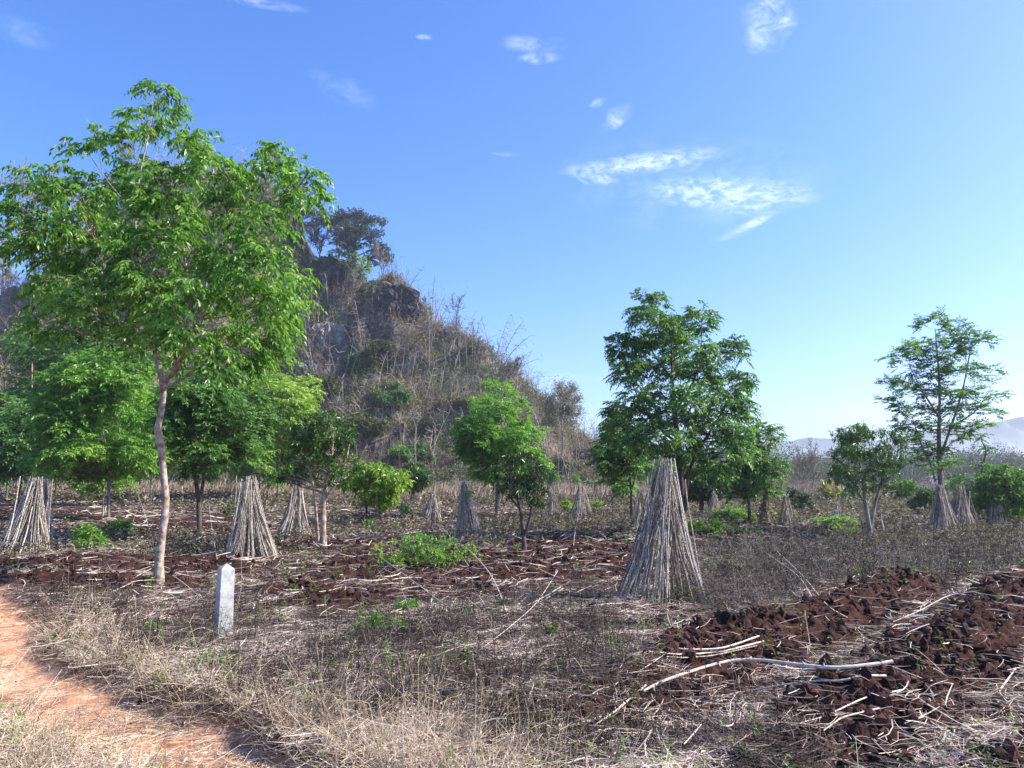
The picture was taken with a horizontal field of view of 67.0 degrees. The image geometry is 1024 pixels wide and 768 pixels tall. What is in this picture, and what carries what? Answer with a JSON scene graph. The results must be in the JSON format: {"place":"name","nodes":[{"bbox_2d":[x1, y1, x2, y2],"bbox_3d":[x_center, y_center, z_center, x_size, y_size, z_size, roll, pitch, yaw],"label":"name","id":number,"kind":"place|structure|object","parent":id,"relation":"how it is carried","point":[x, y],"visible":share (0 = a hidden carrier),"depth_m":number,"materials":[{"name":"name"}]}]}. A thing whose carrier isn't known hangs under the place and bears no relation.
{"place":"outdoors","nodes":[
{"label":"outdoors","id":0,"kind":"place"},
{"bbox_2d":[0,166,827,487],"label":"hill","id":1,"kind":"structure","parent":0,"point":[374,444],"depth_m":105.43,"materials":[{"name":"plant"}]},
{"bbox_2d":[0,256,20,297],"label":"bare tree","id":2,"kind":"object","parent":1,"relation":"on","point":[8,274],"visible":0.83,"depth_m":109.76,"materials":[{"name":"grey plant"}]},
{"bbox_2d":[0,156,65,281],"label":"bare tree","id":3,"kind":"object","parent":1,"relation":"on","point":[23,200],"visible":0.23,"depth_m":106.34,"materials":[{"name":"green plant"}]},
{"bbox_2d":[273,239,302,282],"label":"hill shrub","id":4,"kind":"object","parent":1,"relation":"on","point":[295,257],"visible":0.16,"depth_m":115.11,"materials":[{"name":"green plant"}]},
{"bbox_2d":[0,175,609,486],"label":"hillside creepers","id":5,"kind":"object","parent":1,"relation":"on","point":[364,371],"visible":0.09,"depth_m":103.92,"materials":[{"name":"green plant"}]},
{"bbox_2d":[297,360,317,376],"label":"rock outcrop","id":6,"kind":"object","parent":1,"relation":"on","point":[311,366],"visible":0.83,"depth_m":101.08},
{"bbox_2d":[1,178,624,484],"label":"hillside dry leaves","id":7,"kind":"object","parent":1,"relation":"on","point":[381,389],"visible":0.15,"depth_m":104.84,"materials":[{"name":"brown plant"}]},
{"bbox_2d":[304,223,329,257],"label":"bare tree","id":8,"kind":"object","parent":1,"relation":"on","point":[314,238],"visible":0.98,"depth_m":120.81,"materials":[{"name":"grey plant"}]},
{"bbox_2d":[0,140,648,485],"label":"hillside saplings","id":9,"kind":"object","parent":1,"relation":"on","point":[442,391],"visible":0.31,"depth_m":104.36,"materials":[{"name":"plant"}]},
{"bbox_2d":[0,157,649,486],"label":"hillside scrub","id":10,"kind":"object","parent":1,"relation":"on","point":[415,382],"visible":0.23,"depth_m":105.37,"materials":[{"name":"plant"}]},
{"bbox_2d":[307,372,344,395],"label":"hill shrub","id":11,"kind":"object","parent":1,"relation":"on","point":[334,386],"visible":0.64,"depth_m":100.13,"materials":[{"name":"green plant"}]},
{"bbox_2d":[309,254,345,299],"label":"rock outcrop","id":12,"kind":"object","parent":1,"relation":"on","point":[324,264],"visible":0.57,"depth_m":117.35,"materials":[{"name":"stone"}]},
{"bbox_2d":[311,321,347,355],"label":"rock outcrop","id":13,"kind":"object","parent":1,"relation":"on","point":[334,329],"visible":0.57,"depth_m":108.49,"materials":[{"name":"stone"}]},
{"bbox_2d":[329,343,349,365],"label":"rock outcrop","id":14,"kind":"object","parent":1,"relation":"on","point":[344,348],"visible":0.48,"depth_m":108.40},
{"bbox_2d":[297,202,394,266],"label":"hilltop tree","id":15,"kind":"object","parent":1,"relation":"on","point":[355,232],"visible":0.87,"depth_m":119.21,"materials":[{"name":"green plant"}]},
{"bbox_2d":[326,246,372,299],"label":"hilltop tree","id":16,"kind":"object","parent":1,"relation":"on","point":[354,255],"visible":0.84,"depth_m":116.86,"materials":[{"name":"green plant"}]},
{"bbox_2d":[341,259,367,313],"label":"bare tree","id":17,"kind":"object","parent":1,"relation":"on","point":[354,283],"visible":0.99,"depth_m":113.56,"materials":[{"name":"plant"}]},
{"bbox_2d":[344,349,377,376],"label":"hill shrub","id":18,"kind":"object","parent":1,"relation":"on","point":[359,366],"visible":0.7,"depth_m":103.42,"materials":[{"name":"green plant"}]},
{"bbox_2d":[344,409,392,438],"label":"hill shrub","id":19,"kind":"object","parent":1,"relation":"on","point":[362,420],"visible":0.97,"depth_m":91.61,"materials":[{"name":"green plant"}]},
{"bbox_2d":[360,338,396,372],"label":"hill shrub","id":20,"kind":"object","parent":1,"relation":"on","point":[376,348],"visible":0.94,"depth_m":103.22,"materials":[{"name":"green plant"}]},
{"bbox_2d":[368,379,411,405],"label":"hill shrub","id":21,"kind":"object","parent":1,"relation":"on","point":[399,396],"visible":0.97,"depth_m":94.69,"materials":[{"name":"green plant"}]},
{"bbox_2d":[371,284,421,322],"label":"rock outcrop","id":22,"kind":"object","parent":1,"relation":"on","point":[394,297],"visible":0.74,"depth_m":108.69,"materials":[{"name":"stone"}]},
{"bbox_2d":[388,444,414,461],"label":"hill shrub","id":23,"kind":"object","parent":1,"relation":"on","point":[404,450],"visible":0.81,"depth_m":89.95,"materials":[{"name":"green plant"}]},
{"bbox_2d":[415,415,446,431],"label":"hill shrub","id":24,"kind":"object","parent":1,"relation":"on","point":[425,422],"visible":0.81,"depth_m":94.25,"materials":[{"name":"green plant"}]},
{"bbox_2d":[406,277,460,368],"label":"bamboo clump","id":25,"kind":"object","parent":1,"relation":"on","point":[431,340],"visible":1,"depth_m":105.13,"materials":[{"name":"brown plant"}]},
{"bbox_2d":[426,293,470,346],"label":"bare tree","id":26,"kind":"object","parent":1,"relation":"on","point":[457,316],"visible":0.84,"depth_m":111.52,"materials":[{"name":"brown plant"}]},
{"bbox_2d":[446,394,479,413],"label":"hill shrub","id":27,"kind":"object","parent":1,"relation":"on","point":[462,403],"visible":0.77,"depth_m":98.21,"materials":[{"name":"green plant"}]},
{"bbox_2d":[460,320,496,387],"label":"bamboo clump","id":28,"kind":"object","parent":1,"relation":"on","point":[473,328],"visible":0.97,"depth_m":106.51,"materials":[{"name":"brown plant"}]},
{"bbox_2d":[486,312,542,392],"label":"bamboo clump","id":29,"kind":"object","parent":1,"relation":"on","point":[499,370],"visible":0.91,"depth_m":107.62,"materials":[{"name":"brown plant"}]},
{"bbox_2d":[538,391,562,446],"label":"dry tree","id":30,"kind":"object","parent":1,"relation":"on","point":[549,422],"visible":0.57,"depth_m":99.41,"materials":[{"name":"brown plant"}]},
{"bbox_2d":[529,375,585,457],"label":"dry tree","id":31,"kind":"object","parent":1,"relation":"on","point":[566,398],"visible":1,"depth_m":93.98,"materials":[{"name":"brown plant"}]},
{"bbox_2d":[545,456,584,474],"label":"hill shrub","id":32,"kind":"object","parent":1,"relation":"on","point":[559,468],"visible":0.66,"depth_m":94.52,"materials":[{"name":"green plant"}]},
{"bbox_2d":[0,480,1023,767],"bbox_3d":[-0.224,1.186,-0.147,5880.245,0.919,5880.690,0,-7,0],"label":"ground","id":33,"kind":"structure","parent":0,"point":[36,674],"depth_m":7.11,"materials":[{"name":"soil"}]},
{"bbox_2d":[0,371,39,498],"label":"broadleaf tree","id":34,"kind":"object","parent":33,"relation":"on","point":[18,393],"depth_m":55.89,"materials":[{"name":"green plant"}]},
{"bbox_2d":[0,390,42,503],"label":"broadleaf tree","id":35,"kind":"object","parent":33,"relation":"on","point":[12,427],"visible":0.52,"depth_m":33.22,"materials":[{"name":"green plant"}]},
{"bbox_2d":[0,325,42,486],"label":"teak tree","id":36,"kind":"object","parent":33,"relation":"on","point":[2,368],"visible":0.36,"depth_m":52.62,"materials":[{"name":"green plant"}]},
{"bbox_2d":[0,476,52,554],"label":"cassava stook","id":37,"kind":"object","parent":33,"relation":"on","point":[26,507],"visible":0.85,"depth_m":15.46,"materials":[{"name":"wood"}]},
{"bbox_2d":[26,479,55,541],"bbox_3d":[-11.524,3.121,19.003,0.680,1.585,0.596,6,-9,-40],"label":"cassava stook","id":38,"kind":"object","parent":33,"relation":"on","point":[45,497],"visible":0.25,"depth_m":19.05,"materials":[{"name":"wood"}]},
{"bbox_2d":[0,319,173,501],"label":"broadleaf tree","id":39,"kind":"object","parent":33,"relation":"on","point":[45,359],"visible":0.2,"depth_m":48.51,"materials":[{"name":"green plant"}]},
{"bbox_2d":[68,520,114,550],"bbox_3d":[-8.724,3.212,16.090,1.064,0.757,0.944,0,-7,0],"label":"shrub","id":40,"kind":"object","parent":33,"relation":"on","point":[84,535],"visible":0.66,"depth_m":16.02,"materials":[{"name":"green plant"}]},
{"bbox_2d":[15,343,171,519],"bbox_3d":[-15.440,1.710,28.873,5.138,6.803,7.493,5,-8,-34],"label":"broadleaf tree","id":41,"kind":"object","parent":33,"relation":"on","point":[94,392],"visible":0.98,"depth_m":26.89,"materials":[{"name":"green plant"}]},
{"bbox_2d":[63,473,143,515],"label":"broadleaf tree","id":42,"kind":"object","parent":33,"relation":"on","point":[86,489],"visible":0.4,"depth_m":31.08,"materials":[{"name":"green plant"}]},
{"bbox_2d":[97,514,136,537],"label":"shrub","id":43,"kind":"object","parent":33,"relation":"on","point":[121,524],"visible":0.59,"depth_m":19.92,"materials":[{"name":"green plant"}]},
{"bbox_2d":[109,382,188,500],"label":"broadleaf tree","id":44,"kind":"object","parent":33,"relation":"on","point":[172,463],"visible":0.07,"depth_m":44.06,"materials":[{"name":"green plant"}]},
{"bbox_2d":[0,592,305,767],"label":"dirt path","id":45,"kind":"structure","parent":33,"relation":"on","point":[236,753],"depth_m":4.78,"materials":[{"name":"soil"}]},
{"bbox_2d":[0,78,338,584],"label":"broadleaf tree","id":46,"kind":"object","parent":33,"relation":"on","point":[225,274],"visible":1,"depth_m":10.93,"materials":[{"name":"green plant"}]},
{"bbox_2d":[141,364,289,536],"bbox_3d":[-7.335,1.667,19.010,3.741,4.561,3.630,0,-7,0],"label":"broadleaf tree","id":47,"kind":"object","parent":33,"relation":"on","point":[194,408],"visible":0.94,"depth_m":18.21,"materials":[{"name":"green plant"}]},
{"bbox_2d":[193,645,243,670],"bbox_3d":[-2.313,2.185,6.055,0.537,0.343,0.376,-5,-9,38],"label":"shrub","id":48,"kind":"object","parent":33,"relation":"on","point":[215,653],"visible":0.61,"depth_m":6.02,"materials":[{"name":"green plant"}]},
{"bbox_2d":[213,563,234,641],"bbox_3d":[-2.770,2.125,7.453,0.143,0.775,0.143,5,-8,-36],"label":"marker post","id":49,"kind":"object","parent":33,"relation":"on","point":[225,582],"visible":0.67,"depth_m":7.41,"materials":[{"name":"concrete"}]},
{"bbox_2d":[200,423,280,498],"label":"broadleaf tree","id":50,"kind":"object","parent":33,"relation":"on","point":[257,465],"visible":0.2,"depth_m":46.79,"materials":[{"name":"green plant"}]},
{"bbox_2d":[225,475,278,558],"bbox_3d":[-4.881,2.534,14.626,1.028,1.598,0.947,0,-7,0],"label":"cassava stook","id":51,"kind":"object","parent":33,"relation":"on","point":[248,515],"visible":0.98,"depth_m":14.54,"materials":[{"name":"wood"}]},
{"bbox_2d":[213,369,294,493],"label":"broadleaf tree","id":52,"kind":"object","parent":33,"relation":"on","point":[269,482],"visible":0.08,"depth_m":55.32,"materials":[{"name":"green plant"}]},
{"bbox_2d":[237,370,327,496],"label":"broadleaf tree","id":53,"kind":"object","parent":33,"relation":"on","point":[288,400],"visible":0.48,"depth_m":48.59,"materials":[{"name":"green plant"}]},
{"bbox_2d":[274,484,311,536],"bbox_3d":[-5.621,3.291,19.885,0.973,1.424,0.875,6,-10,-43],"label":"cassava stook","id":54,"kind":"object","parent":33,"relation":"on","point":[289,516],"visible":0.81,"depth_m":19.92,"materials":[{"name":"wood"}]},
{"bbox_2d":[267,406,367,547],"bbox_3d":[-4.050,2.013,16.257,2.156,3.051,2.074,0,-7,0],"label":"mango tree","id":55,"kind":"object","parent":33,"relation":"on","point":[305,437],"visible":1,"depth_m":15.97,"materials":[{"name":"green plant"}]},
{"bbox_2d":[335,459,414,521],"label":"mango tree","id":56,"kind":"object","parent":33,"relation":"on","point":[385,486],"visible":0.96,"depth_m":26.13,"materials":[{"name":"green plant"}]},
{"bbox_2d":[350,608,409,631],"bbox_3d":[-1.306,2.331,7.421,0.588,0.401,0.644,-2,-7,18],"label":"shrub","id":57,"kind":"object","parent":33,"relation":"on","point":[381,619],"visible":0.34,"depth_m":7.30,"materials":[{"name":"green plant"}]},
{"bbox_2d":[368,538,409,568],"bbox_3d":[-2.004,2.826,12.603,0.645,0.615,0.645,0,-7,0],"label":"shrub","id":58,"kind":"object","parent":33,"relation":"on","point":[389,555],"visible":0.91,"depth_m":12.56,"materials":[{"name":"green plant"}]},
{"bbox_2d":[398,460,432,502],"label":"mango tree","id":59,"kind":"object","parent":33,"relation":"on","point":[421,477],"visible":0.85,"depth_m":44.40,"materials":[{"name":"green plant"}]},
{"bbox_2d":[397,531,458,567],"bbox_3d":[-1.447,2.808,12.854,1.128,0.746,1.198,0,-7,0],"label":"shrub","id":60,"kind":"object","parent":33,"relation":"on","point":[431,551],"visible":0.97,"depth_m":12.68,"materials":[{"name":"green plant"}]},
{"bbox_2d":[423,491,441,520],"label":"cassava stook","id":61,"kind":"object","parent":33,"relation":"on","point":[430,505],"visible":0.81,"depth_m":27.15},
{"bbox_2d":[454,481,483,540],"bbox_3d":[-1.113,3.258,19.739,0.781,1.530,0.664,6,-9,-40],"label":"cassava stook","id":62,"kind":"object","parent":33,"relation":"on","point":[465,503],"visible":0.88,"depth_m":19.70,"materials":[{"name":"grey plant"}]},
{"bbox_2d":[0,566,953,767],"bbox_3d":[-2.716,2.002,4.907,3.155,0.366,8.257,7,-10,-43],"label":"dry grass","id":63,"kind":"structure","parent":33,"relation":"on","point":[252,717],"depth_m":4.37,"materials":[{"name":"beige plant"}]},
{"bbox_2d":[2,477,973,501],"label":"tall dry grass","id":64,"kind":"structure","parent":33,"relation":"on","point":[431,488],"depth_m":58.53,"materials":[{"name":"plant"}]},
{"bbox_2d":[440,377,555,516],"bbox_3d":[-0.546,2.459,30.596,4.675,5.798,4.580,0,-7,0],"label":"broadleaf tree","id":65,"kind":"object","parent":33,"relation":"on","point":[486,443],"visible":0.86,"depth_m":29.85,"materials":[{"name":"green plant"}]},
{"bbox_2d":[0,503,1021,767],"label":"green weeds","id":66,"kind":"object","parent":33,"relation":"on","point":[472,649],"visible":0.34,"depth_m":5.99,"materials":[{"name":"green plant"}]},
{"bbox_2d":[0,498,1023,767],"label":"straw litter","id":67,"kind":"object","parent":33,"relation":"on","point":[714,744],"visible":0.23,"depth_m":6.18,"materials":[{"name":"plant"}]},
{"bbox_2d":[0,520,1023,767],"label":"soil clods","id":68,"kind":"object","parent":33,"relation":"on","point":[856,730],"visible":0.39,"depth_m":6.16,"materials":[{"name":"soil"}]},
{"bbox_2d":[0,479,1023,558],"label":"ground herbs","id":69,"kind":"object","parent":33,"relation":"on","point":[886,502],"visible":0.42,"depth_m":27.47,"materials":[{"name":"grey plant"}]},
{"bbox_2d":[0,507,1023,767],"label":"stem litter","id":70,"kind":"object","parent":33,"relation":"on","point":[456,593],"visible":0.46,"depth_m":9.74,"materials":[{"name":"plant"}]},
{"bbox_2d":[0,503,1023,767],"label":"bright seedlings","id":71,"kind":"object","parent":33,"relation":"on","point":[468,651],"visible":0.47,"depth_m":6.01,"materials":[{"name":"green plant"}]},
{"bbox_2d":[0,488,1023,560],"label":"stubble","id":72,"kind":"object","parent":33,"relation":"on","point":[185,515],"visible":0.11,"depth_m":24.90,"materials":[{"name":"plant"}]},
{"bbox_2d":[6,508,1023,767],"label":"dead weeds","id":73,"kind":"object","parent":33,"relation":"on","point":[356,626],"visible":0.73,"depth_m":6.08,"materials":[{"name":"plant"}]},
{"bbox_2d":[485,445,550,550],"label":"mango tree","id":74,"kind":"object","parent":33,"relation":"on","point":[528,486],"visible":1,"depth_m":15.86,"materials":[{"name":"green plant"}]},
{"bbox_2d":[570,483,590,520],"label":"cassava stook","id":75,"kind":"object","parent":33,"relation":"on","point":[580,492],"visible":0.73,"depth_m":29.37,"materials":[{"name":"wood"}]},
{"bbox_2d":[586,416,657,518],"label":"broadleaf tree","id":76,"kind":"object","parent":33,"relation":"on","point":[613,465],"visible":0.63,"depth_m":26.63,"materials":[{"name":"green plant"}]},
{"bbox_2d":[628,488,646,529],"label":"cassava stook","id":77,"kind":"object","parent":33,"relation":"on","point":[639,501],"visible":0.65,"depth_m":22.35,"materials":[{"name":"wood"}]},
{"bbox_2d":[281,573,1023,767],"bbox_3d":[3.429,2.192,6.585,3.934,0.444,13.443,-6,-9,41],"label":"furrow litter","id":78,"kind":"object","parent":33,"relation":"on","point":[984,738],"visible":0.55,"depth_m":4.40,"materials":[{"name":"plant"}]},
{"bbox_2d":[617,458,705,604],"bbox_3d":[1.871,1.839,9.749,1.174,1.812,1.094,0,-7,0],"label":"cassava stook","id":79,"kind":"object","parent":33,"relation":"on","point":[669,515],"visible":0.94,"depth_m":9.72,"materials":[{"name":"wood"}]},
{"bbox_2d":[595,287,764,536],"bbox_3d":[4.424,0.843,20.378,4.569,6.496,4.565,0,-7,0],"label":"broadleaf tree","id":80,"kind":"object","parent":33,"relation":"on","point":[618,417],"visible":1,"depth_m":19.91,"materials":[{"name":"green plant"}]},
{"bbox_2d":[671,462,732,512],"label":"mango tree","id":81,"kind":"object","parent":33,"relation":"on","point":[705,491],"visible":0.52,"depth_m":31.78,"materials":[{"name":"green plant"}]},
{"bbox_2d":[402,506,1023,616],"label":"grey weeds","id":82,"kind":"object","parent":33,"relation":"on","point":[807,559],"depth_m":12.90,"materials":[{"name":"plant"}]},
{"bbox_2d":[693,517,736,536],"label":"shrub","id":83,"kind":"object","parent":33,"relation":"on","point":[716,524],"visible":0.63,"depth_m":19.99,"materials":[{"name":"green plant"}]},
{"bbox_2d":[710,503,758,523],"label":"shrub","id":84,"kind":"object","parent":33,"relation":"on","point":[744,516],"visible":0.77,"depth_m":25.71,"materials":[{"name":"green plant"}]},
{"bbox_2d":[718,419,795,524],"bbox_3d":[7.780,2.863,24.840,2.392,3.519,2.779,-2,-7,13],"label":"broadleaf tree","id":85,"kind":"object","parent":33,"relation":"on","point":[745,489],"visible":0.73,"depth_m":24.27,"materials":[{"name":"green plant"}]},
{"bbox_2d":[642,656,893,691],"bbox_3d":[1.605,1.861,5.083,1.638,0.176,0.482,1,-7,-4],"label":"fallen branch","id":86,"kind":"object","parent":33,"relation":"on","point":[823,666],"visible":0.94,"depth_m":5.00,"materials":[{"name":"wood"}]},
{"bbox_2d":[756,490,779,524],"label":"cassava stook","id":87,"kind":"object","parent":33,"relation":"on","point":[767,514],"visible":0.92,"depth_m":24.34,"materials":[{"name":"grey plant"}]},
{"bbox_2d":[785,486,814,517],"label":"mango tree","id":88,"kind":"object","parent":33,"relation":"on","point":[795,494],"visible":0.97,"depth_m":26.36,"materials":[{"name":"green plant"}]},
{"bbox_2d":[722,674,886,695],"bbox_3d":[1.867,1.959,4.986,1.025,0.253,0.220,-3,-7,20],"label":"fallen branch","id":89,"kind":"object","parent":33,"relation":"on","point":[839,680],"visible":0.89,"depth_m":4.95,"materials":[{"name":"wood"}]},
{"bbox_2d":[789,441,826,487],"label":"bare tree","id":90,"kind":"object","parent":33,"relation":"on","point":[799,470],"visible":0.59,"depth_m":73.77,"materials":[{"name":"brown plant"}]},
{"bbox_2d":[793,438,823,485],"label":"bare tree","id":91,"kind":"object","parent":33,"relation":"on","point":[810,459],"visible":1,"depth_m":61.35,"materials":[{"name":"grey plant"}]},
{"bbox_2d":[817,478,841,512],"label":"sapling","id":92,"kind":"object","parent":33,"relation":"on","point":[829,490],"visible":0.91,"depth_m":30.23,"materials":[{"name":"yellow plant"}]},
{"bbox_2d":[643,436,1023,486],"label":"woods","id":93,"kind":"object","parent":33,"relation":"on","point":[978,457],"depth_m":128.25,"materials":[{"name":"plant"}]},
{"bbox_2d":[810,512,859,526],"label":"shrub","id":94,"kind":"object","parent":33,"relation":"on","point":[825,518],"visible":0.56,"depth_m":22.45,"materials":[{"name":"green plant"}]},
{"bbox_2d":[824,421,919,542],"bbox_3d":[7.855,2.237,16.788,2.397,2.883,1.953,0,-7,0],"label":"mango tree","id":95,"kind":"object","parent":33,"relation":"on","point":[852,452],"visible":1,"depth_m":16.58,"materials":[{"name":"green plant"}]},
{"bbox_2d":[906,486,947,512],"bbox_3d":[17.514,4.986,32.802,2.012,1.345,1.424,4,-8,-31],"label":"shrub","id":96,"kind":"object","parent":33,"relation":"on","point":[923,496],"visible":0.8,"depth_m":32.53,"materials":[{"name":"green plant"}]},
{"bbox_2d":[873,305,1016,524],"bbox_3d":[11.734,0.903,21.145,4.429,6.456,3.216,0,-7,0],"label":"broadleaf tree","id":97,"kind":"object","parent":33,"relation":"on","point":[959,394],"visible":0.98,"depth_m":21.06,"materials":[{"name":"green plant"}]},
{"bbox_2d":[927,484,963,534],"bbox_3d":[10.790,3.216,19.433,1.037,1.391,0.892,6,-9,-42],"label":"cassava stook","id":98,"kind":"object","parent":33,"relation":"on","point":[939,504],"visible":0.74,"depth_m":19.33,"materials":[{"name":"wood"}]},
{"bbox_2d":[947,484,980,529],"bbox_3d":[11.928,3.348,20.639,1.069,1.353,0.904,6,-9,-40],"label":"cassava stook","id":99,"kind":"object","parent":33,"relation":"on","point":[960,505],"visible":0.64,"depth_m":20.63,"materials":[{"name":"wood"}]},
{"bbox_2d":[946,433,998,489],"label":"pruned tree","id":100,"kind":"object","parent":33,"relation":"on","point":[985,454],"visible":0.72,"depth_m":32.94,"materials":[{"name":"green plant"}]},
{"bbox_2d":[964,462,1023,523],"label":"mango tree","id":101,"kind":"object","parent":33,"relation":"on","point":[1008,484],"visible":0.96,"depth_m":22.30,"materials":[{"name":"green plant"}]},
{"bbox_2d":[985,490,1009,525],"bbox_3d":[13.998,3.666,22.356,0.722,1.183,0.855,-6,-9,42],"label":"cassava stook","id":102,"kind":"object","parent":33,"relation":"on","point":[999,508],"visible":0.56,"depth_m":22.24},
{"bbox_2d":[0,0,1023,450],"label":"sky","id":103,"kind":"structure","parent":0,"point":[823,176],"materials":[{"name":"blue"}]},
{"bbox_2d":[664,417,1023,460],"bbox_3d":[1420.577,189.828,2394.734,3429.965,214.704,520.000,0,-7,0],"label":"mountains","id":104,"kind":"structure","parent":0,"point":[1011,431],"depth_m":2323.29,"materials":[{"name":"blue stone"}]},
{"bbox_2d":[788,442,1023,479],"bbox_3d":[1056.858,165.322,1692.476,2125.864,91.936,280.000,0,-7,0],"label":"mountains","id":105,"kind":"structure","parent":0,"point":[1020,447],"depth_m":1664.26,"materials":[{"name":"grey stone"}]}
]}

